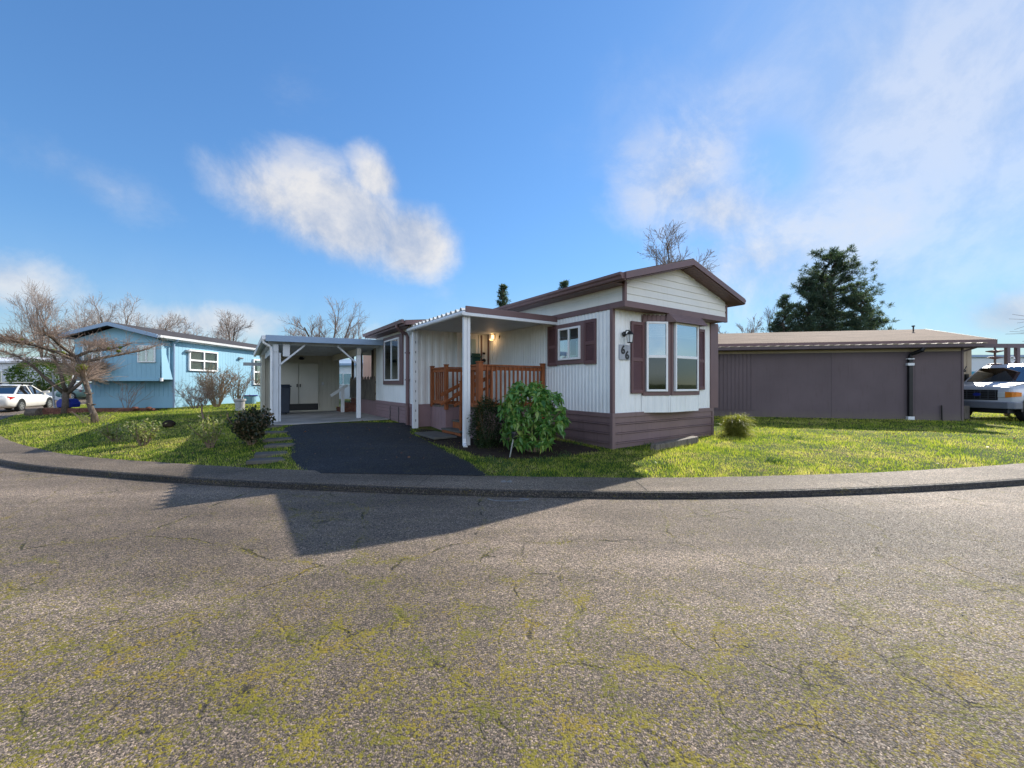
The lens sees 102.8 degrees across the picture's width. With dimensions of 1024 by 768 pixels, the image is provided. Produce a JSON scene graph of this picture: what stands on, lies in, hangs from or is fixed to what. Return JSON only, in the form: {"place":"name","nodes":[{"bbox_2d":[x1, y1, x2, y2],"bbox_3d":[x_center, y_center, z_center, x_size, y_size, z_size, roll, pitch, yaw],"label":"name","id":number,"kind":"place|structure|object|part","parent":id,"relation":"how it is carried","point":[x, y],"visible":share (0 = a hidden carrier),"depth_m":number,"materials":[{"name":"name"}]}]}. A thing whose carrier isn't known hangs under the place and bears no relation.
{"place":"outdoors","nodes":[
{"label":"outdoors","id":0,"kind":"place"},
{"bbox_2d":[284,423,487,475],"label":"driveway","id":1,"kind":"structure","parent":0,"point":[351,450],"depth_m":7.79,"materials":[{"name":"black asphalt"}]},
{"bbox_2d":[0,399,1023,767],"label":"road","id":2,"kind":"structure","parent":0,"point":[428,631],"depth_m":2.50,"materials":[{"name":"grey asphalt"}]},
{"bbox_2d":[0,382,52,411],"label":"car","id":3,"kind":"object","parent":2,"relation":"on","point":[19,397],"visible":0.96,"depth_m":22.38,"materials":[{"name":"paint"}]},
{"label":"windows","id":4,"kind":"part","parent":3,"relation":"part of","materials":[{"name":"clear glass"}]},
{"bbox_2d":[2,357,72,391],"bbox_3d":[-39.279,-0.332,33.975,4.210,3.735,4.015,0,0,0],"label":"laurel bush","id":5,"kind":"object","parent":2,"relation":"on","point":[17,371],"visible":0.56,"depth_m":33.34,"materials":[{"name":"green plant"}]},
{"bbox_2d":[1,278,74,356],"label":"bare tree","id":6,"kind":"object","parent":2,"relation":"on","point":[37,306],"visible":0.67,"depth_m":44.06,"materials":[{"name":"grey plant"}]},
{"bbox_2d":[0,357,85,399],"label":"distant house","id":7,"kind":"structure","parent":2,"relation":"on","point":[5,365],"depth_m":38.23,"materials":[{"name":"white plastic"}]},
{"bbox_2d":[0,370,2,381],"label":"window","id":8,"kind":"structure","parent":7,"relation":"in","point":[1,373],"depth_m":37.95,"materials":[{"name":"white plastic"}]},
{"bbox_2d":[28,323,86,397],"bbox_3d":[-38.930,-2.101,36.049,4.865,7.211,3.600,0,0,-32],"label":"bare tree","id":9,"kind":"object","parent":2,"relation":"on","point":[47,338],"visible":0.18,"depth_m":35.56,"materials":[{"name":"grey plant"}]},
{"bbox_2d":[56,395,80,407],"bbox_3d":[-18.561,0.739,17.100,0.682,0.632,0.400,0,0,0],"label":"blue cart","id":10,"kind":"object","parent":2,"relation":"on","point":[74,402],"visible":0.52,"depth_m":16.99,"materials":[{"name":"plastic"}]},
{"bbox_2d":[26,282,118,351],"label":"bare tree","id":11,"kind":"object","parent":2,"relation":"on","point":[44,304],"visible":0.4,"depth_m":45.19,"materials":[{"name":"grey plant"}]},
{"bbox_2d":[55,382,90,398],"bbox_3d":[-43.000,0.664,39.500,4.900,1.747,2.170,0,0,-2],"label":"teal minivan","id":12,"kind":"object","parent":2,"relation":"on","point":[78,392],"visible":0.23,"depth_m":38.71,"materials":[{"name":"paint"}]},
{"bbox_2d":[2,508,1002,728],"bbox_3d":[-0.241,1.497,3.467,10.982,0.010,3.381,0,0,0],"label":"grit","id":13,"kind":"object","parent":2,"relation":"on","point":[612,616],"visible":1,"depth_m":2.58,"materials":[{"name":"grey gravel"}]},
{"bbox_2d":[488,498,528,500],"bbox_3d":[-0.049,1.496,5.289,0.562,0.001,0.143,0,0,0],"label":"paint line","id":14,"kind":"object","parent":2,"relation":"on","point":[512,500],"visible":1,"depth_m":5.25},
{"bbox_2d":[0,459,1023,498],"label":"kerb","id":15,"kind":"structure","parent":2,"relation":"on","point":[610,494],"depth_m":5.62,"materials":[{"name":"grey concrete"}]},
{"bbox_2d":[0,399,1023,477],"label":"lawn","id":16,"kind":"structure","parent":0,"point":[568,466],"depth_m":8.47,"materials":[{"name":"green plant"}]},
{"bbox_2d":[52,375,58,407],"bbox_3d":[-19.806,0.421,17.839,0.492,1.611,0.200,0,0,0],"label":"bent pole","id":17,"kind":"object","parent":16,"relation":"on","point":[53,395],"visible":0.43,"depth_m":17.82,"materials":[{"name":"grey metal"}]},
{"bbox_2d":[0,344,112,413],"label":"vase tree","id":18,"kind":"object","parent":16,"relation":"on","point":[65,391],"visible":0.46,"depth_m":16.43,"materials":[{"name":"brown plant"}]},
{"bbox_2d":[0,315,171,423],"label":"plum tree","id":19,"kind":"object","parent":16,"relation":"on","point":[81,368],"visible":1,"depth_m":12.68,"materials":[{"name":"grey plant"}]},
{"bbox_2d":[24,408,169,415],"bbox_3d":[-17.178,1.184,17.086,5.206,0.393,1.228,0,0,0],"label":"brick border","id":20,"kind":"object","parent":16,"relation":"on","point":[35,412],"visible":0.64,"depth_m":16.72,"materials":[{"name":"brick"}]},
{"bbox_2d":[93,422,127,441],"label":"bush","id":21,"kind":"object","parent":16,"relation":"on","point":[108,434],"visible":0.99,"depth_m":9.40,"materials":[{"name":"green plant"}]},
{"bbox_2d":[106,379,150,407],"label":"leafless shrub","id":22,"kind":"object","parent":16,"relation":"on","point":[128,399],"visible":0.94,"depth_m":17.49,"materials":[{"name":"plant"}]},
{"bbox_2d":[122,418,165,445],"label":"bush","id":23,"kind":"object","parent":16,"relation":"on","point":[144,437],"visible":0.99,"depth_m":8.88,"materials":[{"name":"green plant"}]},
{"bbox_2d":[58,322,259,407],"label":"blue house","id":24,"kind":"structure","parent":16,"relation":"on","point":[164,371],"depth_m":18.10,"materials":[{"name":"wood"}]},
{"bbox_2d":[82,346,102,361],"bbox_3d":[-17.850,-1.280,17.403,0.800,0.720,0.066,0,0,0],"label":"window","id":25,"kind":"structure","parent":24,"relation":"in","point":[94,353],"depth_m":17.41,"materials":[{"name":"white plastic"}]},
{"bbox_2d":[137,345,155,361],"bbox_3d":[-15.550,-1.280,17.403,0.740,0.720,0.066,0,0,0],"label":"window","id":26,"kind":"structure","parent":24,"relation":"in","point":[151,357],"depth_m":17.41,"materials":[{"name":"white glass"}]},
{"bbox_2d":[188,349,217,371],"bbox_3d":[-14.943,-1.110,19.826,0.086,0.980,1.841,0,0,0],"label":"window","id":27,"kind":"structure","parent":24,"relation":"in","point":[196,358],"depth_m":19.73,"materials":[{"name":"white plastic"}]},
{"bbox_2d":[253,359,259,384],"bbox_3d":[-14.943,-0.700,24.758,0.086,1.500,2.300,0,0,0],"label":"window","id":28,"kind":"structure","parent":24,"relation":"in","point":[257,368],"depth_m":23.88,"materials":[{"name":"white plastic"}]},
{"bbox_2d":[161,420,175,427],"bbox_3d":[-9.475,1.111,11.285,0.328,0.248,0.308,0,0,0],"label":"lawn rock","id":29,"kind":"object","parent":16,"relation":"on","point":[170,423],"visible":0.92,"depth_m":11.20,"materials":[{"name":"stone"}]},
{"bbox_2d":[173,379,219,407],"bbox_3d":[-13.781,0.370,17.844,1.733,1.441,1.704,0,0,-37],"label":"leafless shrub","id":30,"kind":"object","parent":16,"relation":"on","point":[188,400],"visible":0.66,"depth_m":17.71,"materials":[{"name":"plant"}]},
{"bbox_2d":[178,381,221,418],"bbox_3d":[-9.747,0.514,12.910,0.944,1.263,1.128,0,0,0],"label":"leafless shrub","id":31,"kind":"object","parent":16,"relation":"on","point":[205,393],"visible":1,"depth_m":13.00,"materials":[{"name":"brown plant"}]},
{"bbox_2d":[186,411,225,447],"bbox_3d":[-6.216,0.953,8.399,0.564,0.760,0.712,0,0,0],"label":"rose bush","id":32,"kind":"object","parent":16,"relation":"on","point":[207,443],"visible":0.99,"depth_m":8.36,"materials":[{"name":"green plant"}]},
{"bbox_2d":[190,361,244,406],"bbox_3d":[-13.464,-0.018,18.648,2.093,2.186,2.104,0,0,0],"label":"leafless shrub","id":33,"kind":"object","parent":16,"relation":"on","point":[214,402],"visible":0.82,"depth_m":18.62,"materials":[{"name":"brown plant"}]},
{"bbox_2d":[207,310,252,341],"bbox_3d":[-26.235,-2.708,37.623,4.002,8.448,6.377,0,0,-37],"label":"bare tree","id":34,"kind":"object","parent":16,"relation":"on","point":[226,331],"visible":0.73,"depth_m":36.67,"materials":[{"name":"grey plant"}]},
{"bbox_2d":[234,399,245,410],"bbox_3d":[-10.929,0.832,16.431,0.430,0.470,0.424,0,0,0],"label":"flower pot","id":35,"kind":"object","parent":16,"relation":"on","point":[240,404],"visible":0.9,"depth_m":16.29,"materials":[{"name":"white ceramic"}]},
{"bbox_2d":[227,364,254,402],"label":"leafless shrub","id":36,"kind":"object","parent":16,"relation":"on","point":[245,384],"visible":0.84,"depth_m":20.32,"materials":[{"name":"plant"}]},
{"bbox_2d":[220,403,275,444],"bbox_3d":[-5.497,0.869,8.627,0.953,0.931,0.943,0,0,0],"label":"shrub","id":37,"kind":"object","parent":16,"relation":"on","point":[249,428],"visible":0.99,"depth_m":8.45,"materials":[{"name":"green plant"}]},
{"bbox_2d":[243,395,257,403],"bbox_3d":[-13.750,0.810,21.500,0.660,0.460,0.650,0,0,0],"label":"blue tub","id":38,"kind":"object","parent":16,"relation":"on","point":[250,399],"visible":0.82,"depth_m":21.28,"materials":[{"name":"plastic"}]},
{"bbox_2d":[248,367,259,396],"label":"leafless shrub","id":39,"kind":"object","parent":16,"relation":"on","point":[257,382],"visible":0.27,"depth_m":21.00,"materials":[{"name":"brown plant"}]},
{"bbox_2d":[246,457,284,464],"bbox_3d":[-4.372,1.367,7.292,0.599,0.070,0.302,1,0,-24],"label":"stone paver","id":40,"kind":"object","parent":16,"relation":"on","point":[266,460],"visible":0.89,"depth_m":7.19,"materials":[{"name":"grey stone"}]},
{"bbox_2d":[254,451,287,457],"bbox_3d":[-4.541,1.327,7.715,0.551,0.070,0.339,2,0,-32],"label":"stone paver","id":41,"kind":"object","parent":16,"relation":"on","point":[264,454],"visible":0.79,"depth_m":7.60,"materials":[{"name":"grey stone"}]},
{"bbox_2d":[265,431,287,434],"bbox_3d":[-5.640,1.167,9.752,0.545,0.070,0.306,0,0,-11],"label":"stone paver","id":42,"kind":"object","parent":16,"relation":"on","point":[271,432],"visible":0.53,"depth_m":9.66,"materials":[{"name":"grey stone"}]},
{"bbox_2d":[262,437,291,441],"bbox_3d":[-5.117,1.221,8.941,0.559,0.070,0.362,0,-1,-26],"label":"stone paver","id":43,"kind":"object","parent":16,"relation":"on","point":[275,439],"visible":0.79,"depth_m":8.82,"materials":[{"name":"grey stone"}]},
{"bbox_2d":[264,443,294,448],"bbox_3d":[-4.741,1.266,8.386,0.546,0.070,0.297,0,0,-15],"label":"stone paver","id":44,"kind":"object","parent":16,"relation":"on","point":[274,445],"visible":0.77,"depth_m":8.29,"materials":[{"name":"grey stone"}]},
{"bbox_2d":[282,319,317,336],"bbox_3d":[-17.530,-2.075,34.508,2.426,7.165,4.349,0,0,-4],"label":"bare tree","id":45,"kind":"object","parent":16,"relation":"on","point":[297,330],"visible":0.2,"depth_m":34.16,"materials":[{"name":"grey plant"}]},
{"bbox_2d":[264,409,388,424],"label":"carport slab","id":46,"kind":"structure","parent":16,"relation":"on","point":[297,418],"depth_m":13.25,"materials":[{"name":"concrete"}]},
{"bbox_2d":[281,384,291,413],"bbox_3d":[-8.251,0.549,14.662,0.560,1.067,0.710,0,0,-34],"label":"wheelie bin","id":47,"kind":"object","parent":46,"relation":"on","point":[285,397],"visible":0.5,"depth_m":14.46,"materials":[{"name":"blue plastic"}]},
{"bbox_2d":[243,355,338,412],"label":"storage shed","id":48,"kind":"structure","parent":46,"relation":"on","point":[313,381],"depth_m":16.07,"materials":[{"name":"paint"}]},
{"bbox_2d":[281,363,297,403],"bbox_3d":[-8.581,-0.017,15.694,0.676,1.565,0.070,0,0,-34],"label":"door","id":49,"kind":"structure","parent":48,"relation":"in","point":[289,371],"depth_m":15.75,"materials":[{"name":"metal"}]},
{"bbox_2d":[299,363,317,403],"bbox_3d":[-8.001,-0.017,16.086,0.676,1.565,0.070,0,0,-34],"label":"door","id":50,"kind":"structure","parent":48,"relation":"in","point":[308,373],"depth_m":16.08,"materials":[{"name":"metal"}]},
{"bbox_2d":[253,335,382,421],"bbox_3d":[-7.404,-0.170,15.048,3.384,2.510,6.640,0,0,-34],"label":"carport","id":51,"kind":"object","parent":46,"relation":"on","point":[273,348],"visible":0.97,"depth_m":12.58,"materials":[{"name":"paint"}]},
{"bbox_2d":[339,359,355,398],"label":"distant house","id":52,"kind":"structure","parent":16,"relation":"on","point":[344,371],"depth_m":33.48,"materials":[{"name":"white plastic"}]},
{"bbox_2d":[339,373,350,384],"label":"window","id":53,"kind":"structure","parent":52,"relation":"in","point":[344,378],"depth_m":33.48,"materials":[{"name":"clear glass"}]},
{"bbox_2d":[330,348,375,415],"bbox_3d":[-5.299,-0.092,16.121,3.355,2.555,4.020,0,0,-34],"label":"side porch","id":54,"kind":"object","parent":16,"relation":"on","point":[368,395],"visible":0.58,"depth_m":15.50,"materials":[{"name":"white wood"}]},
{"bbox_2d":[363,355,370,378],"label":"distant house","id":55,"kind":"structure","parent":16,"relation":"on","point":[366,365],"depth_m":26.48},
{"bbox_2d":[430,361,545,438],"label":"porch deck","id":56,"kind":"structure","parent":16,"relation":"on","point":[445,418],"depth_m":9.99,"materials":[{"name":"brown wood"}]},
{"bbox_2d":[416,429,598,458],"bbox_3d":[-0.536,1.275,9.351,2.547,0.216,5.032,0,0,-40],"label":"soil bed","id":57,"kind":"object","parent":16,"relation":"on","point":[500,450],"visible":0.45,"depth_m":8.08,"materials":[{"name":"brown soil"}]},
{"bbox_2d":[415,431,456,439],"bbox_3d":[-1.810,1.201,9.620,0.560,0.050,1.200,0,0,-34],"label":"door mat slab","id":58,"kind":"structure","parent":57,"relation":"on","point":[435,435],"depth_m":9.34,"materials":[{"name":"grey concrete"}]},
{"bbox_2d":[466,395,505,447],"bbox_3d":[-0.495,0.782,8.459,0.925,1.136,0.918,0,0,0],"label":"box shrub","id":59,"kind":"object","parent":57,"relation":"on","point":[483,439],"visible":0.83,"depth_m":8.31,"materials":[{"name":"green plant"}]},
{"bbox_2d":[496,380,571,452],"bbox_3d":[0.411,0.645,7.861,1.439,1.448,1.309,0,0,-13],"label":"rhododendron","id":60,"kind":"object","parent":57,"relation":"on","point":[528,423],"visible":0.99,"depth_m":7.59,"materials":[{"name":"green plant"}]},
{"bbox_2d":[509,431,516,456],"bbox_3d":[0.017,1.128,7.473,0.152,0.518,0.110,0,0,0],"label":"garden light","id":61,"kind":"object","parent":16,"relation":"on","point":[514,434],"visible":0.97,"depth_m":7.46,"materials":[{"name":"metal"}]},
{"bbox_2d":[362,258,745,448],"bbox_3d":[-1.422,-0.623,14.623,6.885,4.174,15.645,0,0,-34],"label":"mobile home","id":62,"kind":"object","parent":16,"relation":"on","point":[629,358],"visible":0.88,"depth_m":9.18,"materials":[{"name":"white metal"}]},
{"bbox_2d":[384,337,398,380],"bbox_3d":[-3.685,-0.735,12.517,0.060,1.270,1.400,0,0,-34],"label":"window","id":63,"kind":"structure","parent":62,"relation":"in","point":[391,347],"depth_m":12.49,"materials":[{"name":"glass"}]},
{"bbox_2d":[456,333,480,400],"bbox_3d":[-1.270,-0.480,11.944,0.780,2.040,0.055,0,0,-34],"label":"door","id":64,"kind":"structure","parent":62,"relation":"in","point":[475,339],"depth_m":11.98,"materials":[{"name":"white wood"}]},
{"bbox_2d":[558,325,580,360],"bbox_3d":[1.301,-0.917,9.292,0.066,0.735,0.730,0,0,-34],"label":"window","id":65,"kind":"structure","parent":62,"relation":"in","point":[569,338],"depth_m":9.27,"materials":[{"name":"glass"}]},
{"bbox_2d":[646,321,667,390],"bbox_3d":[3.115,-0.590,8.798,0.483,1.500,0.066,0,0,-7],"label":"window","id":66,"kind":"structure","parent":62,"relation":"in","point":[656,332],"depth_m":8.79,"materials":[{"name":"clear glass"}]},
{"bbox_2d":[674,323,698,390],"bbox_3d":[3.898,-0.590,9.136,0.865,1.500,0.060,0,0,-34],"label":"window","id":67,"kind":"structure","parent":62,"relation":"in","point":[686,336],"depth_m":9.12,"materials":[{"name":"clear glass"}]},
{"bbox_2d":[477,436,803,481],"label":"weeds","id":68,"kind":"object","parent":16,"relation":"on","point":[768,459],"visible":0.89,"depth_m":7.17,"materials":[{"name":"green plant"}]},
{"bbox_2d":[650,436,697,450],"bbox_3d":[3.454,1.248,8.654,1.576,0.155,0.167,-1,4,-36],"label":"timber","id":69,"kind":"object","parent":16,"relation":"on","point":[670,444],"visible":0.95,"depth_m":8.53,"materials":[{"name":"grey wood"}]},
{"bbox_2d":[715,413,759,437],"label":"golden shrub","id":70,"kind":"object","parent":16,"relation":"on","point":[736,425],"visible":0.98,"depth_m":10.10,"materials":[{"name":"green plant"}]},
{"bbox_2d":[714,325,996,420],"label":"brown neighbour house","id":71,"kind":"structure","parent":16,"relation":"on","point":[913,374],"depth_m":15.19,"materials":[{"name":"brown wood"}]},
{"bbox_2d":[964,406,969,418],"bbox_3d":[15.950,1.075,15.300,1.700,0.550,0.600,0,0,0],"label":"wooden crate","id":72,"kind":"object","parent":16,"relation":"on","point":[966,412],"visible":0.11,"depth_m":15.00,"materials":[{"name":"grey wood"}]},
{"bbox_2d":[964,363,1023,420],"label":"white van","id":73,"kind":"object","parent":16,"relation":"on","point":[993,388],"visible":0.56,"depth_m":14.77,"materials":[{"name":"paint"}]},
{"bbox_2d":[972,355,1023,373],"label":"aqua shed","id":74,"kind":"structure","parent":16,"relation":"on","point":[980,361],"depth_m":27.50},
{"bbox_2d":[980,344,1023,415],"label":"pergola","id":75,"kind":"object","parent":16,"relation":"on","point":[1007,356],"visible":0.46,"depth_m":16.54,"materials":[{"name":"brown wood"}]},
{"bbox_2d":[985,347,1004,364],"bbox_3d":[19.250,-0.980,16.300,0.520,1.000,0.495,0,0,0],"label":"hanging spinner","id":76,"kind":"object","parent":75,"relation":"hanging from","point":[994,351],"visible":0.66,"depth_m":16.22,"materials":[{"name":"silver metal"}]},
{"bbox_2d":[0,402,1023,491],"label":"pavement","id":77,"kind":"structure","parent":0,"point":[20,453],"depth_m":6.12,"materials":[{"name":"concrete"}]},
{"bbox_2d":[2,439,1005,489],"bbox_3d":[-0.831,1.408,8.138,30.628,0.002,5.058,0,0,6],"label":"pavement joint","id":78,"kind":"object","parent":77,"relation":"on","point":[429,476],"visible":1,"depth_m":6.09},
{"bbox_2d":[0,0,1023,358],"label":"sky","id":79,"kind":"structure","parent":0,"point":[263,161],"materials":[{"name":"blue"}]},
{"label":"ground","id":80,"kind":"structure","parent":0,"visible":0},
{"bbox_2d":[58,293,185,347],"bbox_3d":[-32.459,-3.070,34.616,8.278,9.153,5.935,0,0,-29],"label":"bare tree","id":81,"kind":"object","parent":80,"relation":"on","point":[104,316],"visible":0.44,"depth_m":33.48,"materials":[{"name":"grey plant"}]},
{"bbox_2d":[126,310,208,336],"bbox_3d":[-29.483,-2.413,35.390,5.086,7.858,5.533,0,0,-3],"label":"bare tree","id":82,"kind":"object","parent":80,"relation":"on","point":[177,321],"visible":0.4,"depth_m":34.21,"materials":[{"name":"brown plant"}]},
{"bbox_2d":[279,296,369,338],"bbox_3d":[-15.597,-2.964,34.401,6.827,9.001,8.236,0,0,30],"label":"bare tree","id":83,"kind":"object","parent":80,"relation":"on","point":[335,323],"visible":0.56,"depth_m":33.63,"materials":[{"name":"brown plant"}]},
{"bbox_2d":[495,283,510,305],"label":"conifer tree","id":84,"kind":"object","parent":80,"relation":"on","point":[502,296],"visible":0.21,"depth_m":59.71,"materials":[{"name":"green plant"}]},
{"bbox_2d":[558,280,568,288],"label":"conifer tree","id":85,"kind":"object","parent":80,"relation":"on","point":[564,283],"visible":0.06,"depth_m":59.89,"materials":[{"name":"green plant"}]},
{"bbox_2d":[637,220,718,270],"bbox_3d":[11.717,-5.118,28.805,5.133,13.270,6.482,0,0,42],"label":"bare tree","id":86,"kind":"object","parent":80,"relation":"on","point":[660,254],"visible":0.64,"depth_m":28.32,"materials":[{"name":"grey plant"}]},
{"bbox_2d":[717,316,762,333],"bbox_3d":[17.074,-1.760,31.444,3.039,6.564,6.149,0,0,-7],"label":"bare tree","id":87,"kind":"object","parent":80,"relation":"on","point":[753,329],"visible":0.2,"depth_m":29.84,"materials":[{"name":"grey plant"}]},
{"bbox_2d":[762,306,781,328],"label":"bare tree","id":88,"kind":"object","parent":80,"relation":"on","point":[770,321],"visible":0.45,"depth_m":45.75,"materials":[{"name":"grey plant"}]},
{"bbox_2d":[760,293,812,332],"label":"pine tree","id":89,"kind":"object","parent":80,"relation":"on","point":[786,316],"visible":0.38,"depth_m":43.77,"materials":[{"name":"green plant"}]},
{"bbox_2d":[770,272,854,331],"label":"pine tree","id":90,"kind":"object","parent":80,"relation":"on","point":[813,320],"visible":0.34,"depth_m":43.96,"materials":[{"name":"green plant"}]},
{"bbox_2d":[798,245,894,331],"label":"pine tree","id":91,"kind":"object","parent":80,"relation":"on","point":[838,263],"visible":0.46,"depth_m":43.88,"materials":[{"name":"green plant"}]},
{"bbox_2d":[840,289,899,329],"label":"pine tree","id":92,"kind":"object","parent":80,"relation":"on","point":[881,321],"visible":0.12,"depth_m":45.12,"materials":[{"name":"green plant"}]}
]}

